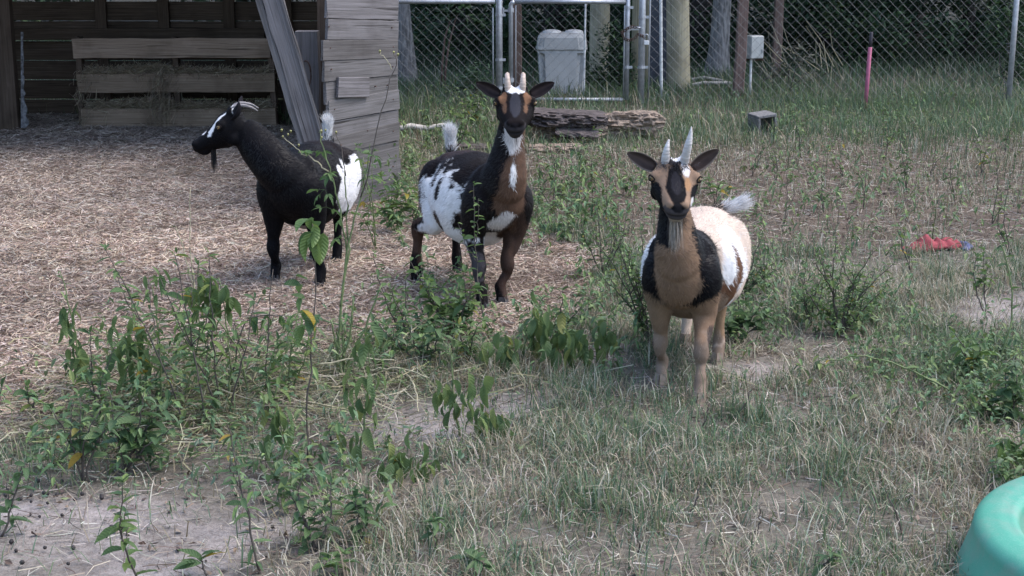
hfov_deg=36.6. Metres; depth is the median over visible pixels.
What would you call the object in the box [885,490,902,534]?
twig
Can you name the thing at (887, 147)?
weed
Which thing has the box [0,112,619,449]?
chips
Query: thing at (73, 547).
droppings
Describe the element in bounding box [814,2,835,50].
tree
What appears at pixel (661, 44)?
white pipe
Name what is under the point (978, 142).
weed
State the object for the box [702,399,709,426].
twig
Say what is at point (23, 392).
weed
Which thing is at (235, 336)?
weed
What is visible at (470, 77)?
bush
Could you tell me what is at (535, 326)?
wilted weed
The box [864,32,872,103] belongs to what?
marker rod
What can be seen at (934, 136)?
weed
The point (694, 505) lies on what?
twig
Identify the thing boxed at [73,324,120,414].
weed
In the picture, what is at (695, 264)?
goat
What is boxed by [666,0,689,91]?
wooden post
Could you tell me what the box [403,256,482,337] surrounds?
bush
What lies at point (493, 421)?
wilted weed
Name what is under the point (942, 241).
cloth
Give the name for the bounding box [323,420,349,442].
weed
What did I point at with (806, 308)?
bush
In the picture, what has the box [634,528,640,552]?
twig
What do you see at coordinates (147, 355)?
weed
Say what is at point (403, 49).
tree
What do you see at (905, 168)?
weed
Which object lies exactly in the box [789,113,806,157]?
weed
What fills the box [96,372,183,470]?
bush
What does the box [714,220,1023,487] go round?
weed tangle
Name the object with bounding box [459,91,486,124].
weed
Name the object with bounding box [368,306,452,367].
bush
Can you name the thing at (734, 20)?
trees
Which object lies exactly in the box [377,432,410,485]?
wilted weed
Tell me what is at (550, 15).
tree
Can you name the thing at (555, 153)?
weed
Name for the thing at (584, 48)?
white pipe
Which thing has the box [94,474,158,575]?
weed
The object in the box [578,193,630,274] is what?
bush
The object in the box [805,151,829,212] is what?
weed
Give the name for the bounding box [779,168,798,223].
weed
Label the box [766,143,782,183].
weed
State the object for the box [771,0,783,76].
wooden post
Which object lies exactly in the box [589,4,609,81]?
tree trunk
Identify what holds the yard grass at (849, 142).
on the ground at (210, 534)
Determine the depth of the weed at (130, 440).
4.30 m
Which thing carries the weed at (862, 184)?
on the ground at (210, 534)
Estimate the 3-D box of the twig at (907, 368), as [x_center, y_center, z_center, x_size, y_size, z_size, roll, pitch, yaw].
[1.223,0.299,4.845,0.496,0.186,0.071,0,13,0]
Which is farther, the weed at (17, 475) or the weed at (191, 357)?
the weed at (191, 357)
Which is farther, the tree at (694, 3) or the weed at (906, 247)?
the tree at (694, 3)
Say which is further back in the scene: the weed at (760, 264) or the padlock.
the padlock
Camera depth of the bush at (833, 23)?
15.80 m
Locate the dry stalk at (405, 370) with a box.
[241,316,427,411]
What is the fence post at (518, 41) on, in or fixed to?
on the ground at (210, 534)
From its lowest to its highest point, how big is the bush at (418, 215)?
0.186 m
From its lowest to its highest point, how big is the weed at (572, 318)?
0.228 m
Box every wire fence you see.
[398,0,505,102]
[637,0,1023,104]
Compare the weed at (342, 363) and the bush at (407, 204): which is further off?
the bush at (407, 204)
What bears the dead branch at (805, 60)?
on the ground at (210, 534)
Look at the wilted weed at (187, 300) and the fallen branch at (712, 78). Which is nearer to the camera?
the wilted weed at (187, 300)
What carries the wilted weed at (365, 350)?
on the ground at (210, 534)
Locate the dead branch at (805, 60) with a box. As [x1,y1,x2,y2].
[734,21,842,85]
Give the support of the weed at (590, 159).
on the ground at (210, 534)
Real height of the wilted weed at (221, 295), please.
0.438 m
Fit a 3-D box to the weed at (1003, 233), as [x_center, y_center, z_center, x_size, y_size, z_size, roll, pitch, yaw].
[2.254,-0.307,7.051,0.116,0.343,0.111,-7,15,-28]
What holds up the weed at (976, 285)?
on the ground at (210, 534)
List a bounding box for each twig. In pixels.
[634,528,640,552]
[690,475,699,514]
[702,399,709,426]
[732,389,751,419]
[754,504,761,533]
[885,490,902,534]
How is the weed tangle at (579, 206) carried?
on the ground at (210, 534)
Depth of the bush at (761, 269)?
6.27 m
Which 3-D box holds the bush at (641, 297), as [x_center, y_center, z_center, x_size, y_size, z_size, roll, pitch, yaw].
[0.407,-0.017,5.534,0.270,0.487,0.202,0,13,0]
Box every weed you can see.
[0,456,39,536]
[12,379,44,420]
[56,271,89,389]
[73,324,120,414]
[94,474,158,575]
[95,243,184,419]
[95,269,170,411]
[114,422,160,477]
[116,293,171,404]
[149,246,242,411]
[164,256,220,399]
[166,247,220,421]
[183,273,249,391]
[197,276,241,405]
[213,418,271,573]
[224,292,266,417]
[232,314,302,370]
[250,312,302,411]
[254,387,299,480]
[275,309,320,388]
[280,50,398,375]
[283,468,343,554]
[284,217,328,462]
[312,546,358,575]
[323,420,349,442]
[330,285,382,378]
[336,324,385,466]
[342,484,383,549]
[354,143,382,248]
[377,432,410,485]
[396,442,440,488]
[399,135,430,171]
[420,512,447,547]
[432,343,493,435]
[443,102,474,149]
[447,543,497,575]
[450,312,501,363]
[457,181,489,319]
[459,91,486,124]
[465,407,514,445]
[479,332,524,373]
[523,290,560,362]
[528,286,552,313]
[533,148,545,186]
[535,144,561,208]
[540,313,589,373]
[544,132,566,172]
[550,286,584,334]
[570,142,590,212]
[575,136,597,179]
[588,319,617,365]
[699,176,735,203]
[749,142,764,176]
[755,238,770,296]
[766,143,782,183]
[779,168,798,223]
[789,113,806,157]
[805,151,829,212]
[812,546,844,575]
[824,142,846,175]
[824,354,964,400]
[856,156,871,208]
[879,124,895,162]
[891,223,920,270]
[896,138,912,191]
[930,134,948,174]
[941,140,956,202]
[964,247,997,320]
[968,123,992,172]
[969,390,1007,425]
[985,360,1023,422]
[990,148,1007,223]
[991,185,1021,254]
[993,438,1023,474]
[995,234,1020,361]
[1000,120,1015,156]
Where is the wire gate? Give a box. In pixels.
[503,0,640,100]
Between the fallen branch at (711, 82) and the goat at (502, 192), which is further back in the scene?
the fallen branch at (711, 82)
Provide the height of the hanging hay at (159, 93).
0.459 m
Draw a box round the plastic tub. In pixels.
[953,476,1023,575]
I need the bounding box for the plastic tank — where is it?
[536,29,587,93]
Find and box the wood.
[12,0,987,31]
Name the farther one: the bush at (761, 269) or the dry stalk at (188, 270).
the bush at (761, 269)
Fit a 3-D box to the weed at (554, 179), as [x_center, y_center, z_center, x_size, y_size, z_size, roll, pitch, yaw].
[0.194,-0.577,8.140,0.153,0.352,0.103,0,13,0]
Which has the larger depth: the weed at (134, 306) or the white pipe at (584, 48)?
the white pipe at (584, 48)
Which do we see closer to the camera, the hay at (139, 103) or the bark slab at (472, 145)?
the bark slab at (472, 145)
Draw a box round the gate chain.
[620,25,645,41]
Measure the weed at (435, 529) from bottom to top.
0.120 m
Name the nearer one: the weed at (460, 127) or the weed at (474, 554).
the weed at (474, 554)
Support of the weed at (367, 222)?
on the ground at (210, 534)
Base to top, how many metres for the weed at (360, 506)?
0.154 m
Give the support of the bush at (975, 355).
on the ground at (210, 534)
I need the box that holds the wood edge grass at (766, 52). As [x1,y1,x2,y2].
[15,23,1023,74]
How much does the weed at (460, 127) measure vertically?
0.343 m
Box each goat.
[192,96,361,286]
[410,72,554,309]
[627,126,755,403]
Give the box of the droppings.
[0,179,531,564]
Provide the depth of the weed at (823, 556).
3.60 m
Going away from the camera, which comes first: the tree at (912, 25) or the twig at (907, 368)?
the twig at (907, 368)
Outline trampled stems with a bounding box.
[0,311,767,485]
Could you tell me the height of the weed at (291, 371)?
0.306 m
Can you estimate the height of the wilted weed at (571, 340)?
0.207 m
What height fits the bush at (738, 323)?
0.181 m
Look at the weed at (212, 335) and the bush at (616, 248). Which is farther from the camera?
the bush at (616, 248)
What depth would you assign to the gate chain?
12.72 m
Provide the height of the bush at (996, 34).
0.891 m
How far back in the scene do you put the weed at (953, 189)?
8.39 m
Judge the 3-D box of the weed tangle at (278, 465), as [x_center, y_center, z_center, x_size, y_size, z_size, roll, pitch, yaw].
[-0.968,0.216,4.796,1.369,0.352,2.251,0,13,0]
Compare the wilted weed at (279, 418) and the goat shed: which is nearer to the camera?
the wilted weed at (279, 418)
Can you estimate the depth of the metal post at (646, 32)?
14.40 m
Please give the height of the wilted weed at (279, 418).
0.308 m
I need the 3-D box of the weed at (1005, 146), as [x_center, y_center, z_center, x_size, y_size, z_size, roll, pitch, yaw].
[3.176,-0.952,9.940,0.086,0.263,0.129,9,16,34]
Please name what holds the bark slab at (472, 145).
on the ground at (210, 534)
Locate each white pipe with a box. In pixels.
[583,4,585,93]
[659,0,662,99]
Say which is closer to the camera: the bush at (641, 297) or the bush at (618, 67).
the bush at (641, 297)
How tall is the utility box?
0.553 m
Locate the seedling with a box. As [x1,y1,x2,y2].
[173,549,225,575]
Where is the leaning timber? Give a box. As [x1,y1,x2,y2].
[255,0,322,143]
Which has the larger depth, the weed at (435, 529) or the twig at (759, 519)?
the twig at (759, 519)
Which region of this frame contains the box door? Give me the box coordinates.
[751,36,763,57]
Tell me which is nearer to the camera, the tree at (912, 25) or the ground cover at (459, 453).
the ground cover at (459, 453)
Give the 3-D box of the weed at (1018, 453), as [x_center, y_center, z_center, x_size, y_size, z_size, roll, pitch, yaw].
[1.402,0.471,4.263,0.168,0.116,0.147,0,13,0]
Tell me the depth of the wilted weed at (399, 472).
4.25 m
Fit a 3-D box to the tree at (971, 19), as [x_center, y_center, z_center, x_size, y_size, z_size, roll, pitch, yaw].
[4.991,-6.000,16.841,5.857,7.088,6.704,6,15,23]
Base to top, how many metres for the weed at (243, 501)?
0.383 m
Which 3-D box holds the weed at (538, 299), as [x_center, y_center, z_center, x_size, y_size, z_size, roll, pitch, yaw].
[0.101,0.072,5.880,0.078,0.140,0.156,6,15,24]
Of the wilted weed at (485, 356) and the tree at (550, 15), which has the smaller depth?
the wilted weed at (485, 356)
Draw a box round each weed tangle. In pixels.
[0,282,419,543]
[309,219,679,388]
[361,65,702,258]
[528,81,1023,270]
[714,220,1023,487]
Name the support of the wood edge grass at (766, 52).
on the ground at (210, 534)
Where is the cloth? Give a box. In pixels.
[901,234,973,251]
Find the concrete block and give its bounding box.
[748,110,776,136]
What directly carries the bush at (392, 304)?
on the ground at (210, 534)
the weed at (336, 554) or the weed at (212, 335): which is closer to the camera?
the weed at (336, 554)
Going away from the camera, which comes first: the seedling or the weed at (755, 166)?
the seedling
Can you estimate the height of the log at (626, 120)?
0.247 m
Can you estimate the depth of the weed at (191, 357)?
4.85 m
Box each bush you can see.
[43,388,131,483]
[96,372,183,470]
[362,247,417,344]
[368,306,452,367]
[376,167,418,230]
[401,194,422,219]
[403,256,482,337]
[448,60,495,96]
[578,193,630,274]
[585,19,637,90]
[589,217,652,347]
[715,296,774,344]
[742,230,783,298]
[756,41,826,89]
[790,262,824,325]
[798,233,897,335]
[810,0,908,69]
[946,326,996,376]
[978,0,1023,88]
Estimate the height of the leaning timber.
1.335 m
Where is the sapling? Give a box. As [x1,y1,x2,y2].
[437,4,491,91]
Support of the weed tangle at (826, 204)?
on the ground at (210, 534)
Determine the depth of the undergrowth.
16.79 m
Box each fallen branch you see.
[400,123,444,130]
[691,81,730,85]
[692,76,731,83]
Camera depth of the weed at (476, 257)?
5.70 m
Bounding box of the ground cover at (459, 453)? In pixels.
[5,298,1023,531]
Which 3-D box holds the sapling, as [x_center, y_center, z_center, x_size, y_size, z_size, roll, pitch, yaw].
[-0.400,-2.229,13.753,0.547,1.025,0.304,0,13,0]
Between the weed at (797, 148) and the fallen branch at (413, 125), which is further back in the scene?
the fallen branch at (413, 125)
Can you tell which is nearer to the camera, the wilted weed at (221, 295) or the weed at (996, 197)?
the wilted weed at (221, 295)
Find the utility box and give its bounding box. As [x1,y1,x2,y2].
[746,35,763,94]
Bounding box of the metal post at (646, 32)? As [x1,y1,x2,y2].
[644,0,648,81]
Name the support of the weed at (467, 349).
on the ground at (210, 534)
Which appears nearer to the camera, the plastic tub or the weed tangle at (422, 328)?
the plastic tub
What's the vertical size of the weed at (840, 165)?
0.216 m
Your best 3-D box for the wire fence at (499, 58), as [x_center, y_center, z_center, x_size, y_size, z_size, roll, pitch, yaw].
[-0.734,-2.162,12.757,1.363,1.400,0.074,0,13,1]
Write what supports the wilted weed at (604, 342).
on the ground at (210, 534)
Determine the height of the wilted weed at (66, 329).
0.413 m
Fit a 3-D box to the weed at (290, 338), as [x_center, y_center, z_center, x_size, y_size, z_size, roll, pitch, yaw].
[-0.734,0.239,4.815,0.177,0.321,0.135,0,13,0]
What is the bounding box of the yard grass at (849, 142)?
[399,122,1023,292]
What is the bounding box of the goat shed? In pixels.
[0,0,400,206]
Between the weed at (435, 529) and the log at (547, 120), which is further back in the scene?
the log at (547, 120)
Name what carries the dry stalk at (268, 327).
on the ground at (210, 534)
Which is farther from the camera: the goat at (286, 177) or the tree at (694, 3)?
the tree at (694, 3)
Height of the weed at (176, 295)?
0.566 m
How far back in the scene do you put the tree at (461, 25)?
18.19 m
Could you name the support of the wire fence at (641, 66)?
on the ground at (210, 534)
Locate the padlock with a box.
[644,34,648,44]
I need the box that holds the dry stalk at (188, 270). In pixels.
[170,188,198,322]
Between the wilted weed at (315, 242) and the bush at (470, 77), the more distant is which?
the bush at (470, 77)
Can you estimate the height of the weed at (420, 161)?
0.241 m
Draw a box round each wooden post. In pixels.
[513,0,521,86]
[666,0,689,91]
[733,0,748,96]
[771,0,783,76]
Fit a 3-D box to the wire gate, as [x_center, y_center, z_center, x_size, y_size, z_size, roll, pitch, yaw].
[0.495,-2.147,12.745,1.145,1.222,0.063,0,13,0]
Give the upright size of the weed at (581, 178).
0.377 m
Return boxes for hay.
[69,68,183,127]
[79,58,277,115]
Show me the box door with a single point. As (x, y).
(758, 51)
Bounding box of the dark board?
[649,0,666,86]
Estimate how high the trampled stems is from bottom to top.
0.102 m
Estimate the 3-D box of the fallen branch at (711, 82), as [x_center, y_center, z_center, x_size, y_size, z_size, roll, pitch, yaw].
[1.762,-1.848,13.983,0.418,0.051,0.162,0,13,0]
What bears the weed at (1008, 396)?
on the ground at (210, 534)
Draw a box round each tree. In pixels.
[397,4,419,84]
[450,6,468,50]
[541,4,567,31]
[689,0,711,53]
[702,0,730,76]
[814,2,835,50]
[899,0,927,42]
[959,0,977,55]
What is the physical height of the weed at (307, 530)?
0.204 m
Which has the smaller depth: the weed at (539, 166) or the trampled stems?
the trampled stems
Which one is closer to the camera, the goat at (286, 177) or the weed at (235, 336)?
the weed at (235, 336)
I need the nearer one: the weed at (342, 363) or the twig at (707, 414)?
the twig at (707, 414)
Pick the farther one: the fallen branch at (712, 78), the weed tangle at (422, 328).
the fallen branch at (712, 78)
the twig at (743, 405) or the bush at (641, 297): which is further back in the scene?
the bush at (641, 297)
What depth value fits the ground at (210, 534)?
4.48 m
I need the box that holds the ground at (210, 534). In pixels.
[0,0,1023,575]
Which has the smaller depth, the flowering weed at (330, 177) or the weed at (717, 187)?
the flowering weed at (330, 177)
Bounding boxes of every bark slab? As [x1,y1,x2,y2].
[456,143,490,150]
[525,143,583,152]
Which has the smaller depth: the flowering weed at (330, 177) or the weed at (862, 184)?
the flowering weed at (330, 177)
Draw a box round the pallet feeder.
[71,36,278,127]
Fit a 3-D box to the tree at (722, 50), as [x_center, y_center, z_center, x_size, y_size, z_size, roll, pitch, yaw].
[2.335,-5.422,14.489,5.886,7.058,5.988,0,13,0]
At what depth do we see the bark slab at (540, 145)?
10.24 m
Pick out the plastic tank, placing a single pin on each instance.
(562, 74)
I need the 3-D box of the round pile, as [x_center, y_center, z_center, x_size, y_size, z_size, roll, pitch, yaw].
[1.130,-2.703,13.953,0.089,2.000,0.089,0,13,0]
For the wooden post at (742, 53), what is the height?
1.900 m
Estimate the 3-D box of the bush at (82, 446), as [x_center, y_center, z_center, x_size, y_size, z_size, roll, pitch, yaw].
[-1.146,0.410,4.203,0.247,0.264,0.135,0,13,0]
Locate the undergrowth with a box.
[410,0,1023,67]
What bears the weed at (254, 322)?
on the ground at (210, 534)
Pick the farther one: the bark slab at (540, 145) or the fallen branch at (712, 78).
the fallen branch at (712, 78)
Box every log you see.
[528,107,608,141]
[603,110,665,139]
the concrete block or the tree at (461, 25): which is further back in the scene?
the tree at (461, 25)
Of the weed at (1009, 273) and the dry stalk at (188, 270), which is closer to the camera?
the weed at (1009, 273)
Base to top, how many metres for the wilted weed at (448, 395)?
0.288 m
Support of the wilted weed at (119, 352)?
on the ground at (210, 534)
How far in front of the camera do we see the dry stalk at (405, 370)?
5.15 m
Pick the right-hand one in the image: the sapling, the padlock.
the padlock
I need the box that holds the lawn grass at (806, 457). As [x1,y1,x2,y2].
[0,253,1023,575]
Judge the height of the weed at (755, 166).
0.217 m
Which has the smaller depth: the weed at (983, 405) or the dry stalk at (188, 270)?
the weed at (983, 405)
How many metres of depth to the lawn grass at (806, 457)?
4.38 m
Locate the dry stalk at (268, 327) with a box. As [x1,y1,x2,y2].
[265,271,272,390]
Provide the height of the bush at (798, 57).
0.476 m

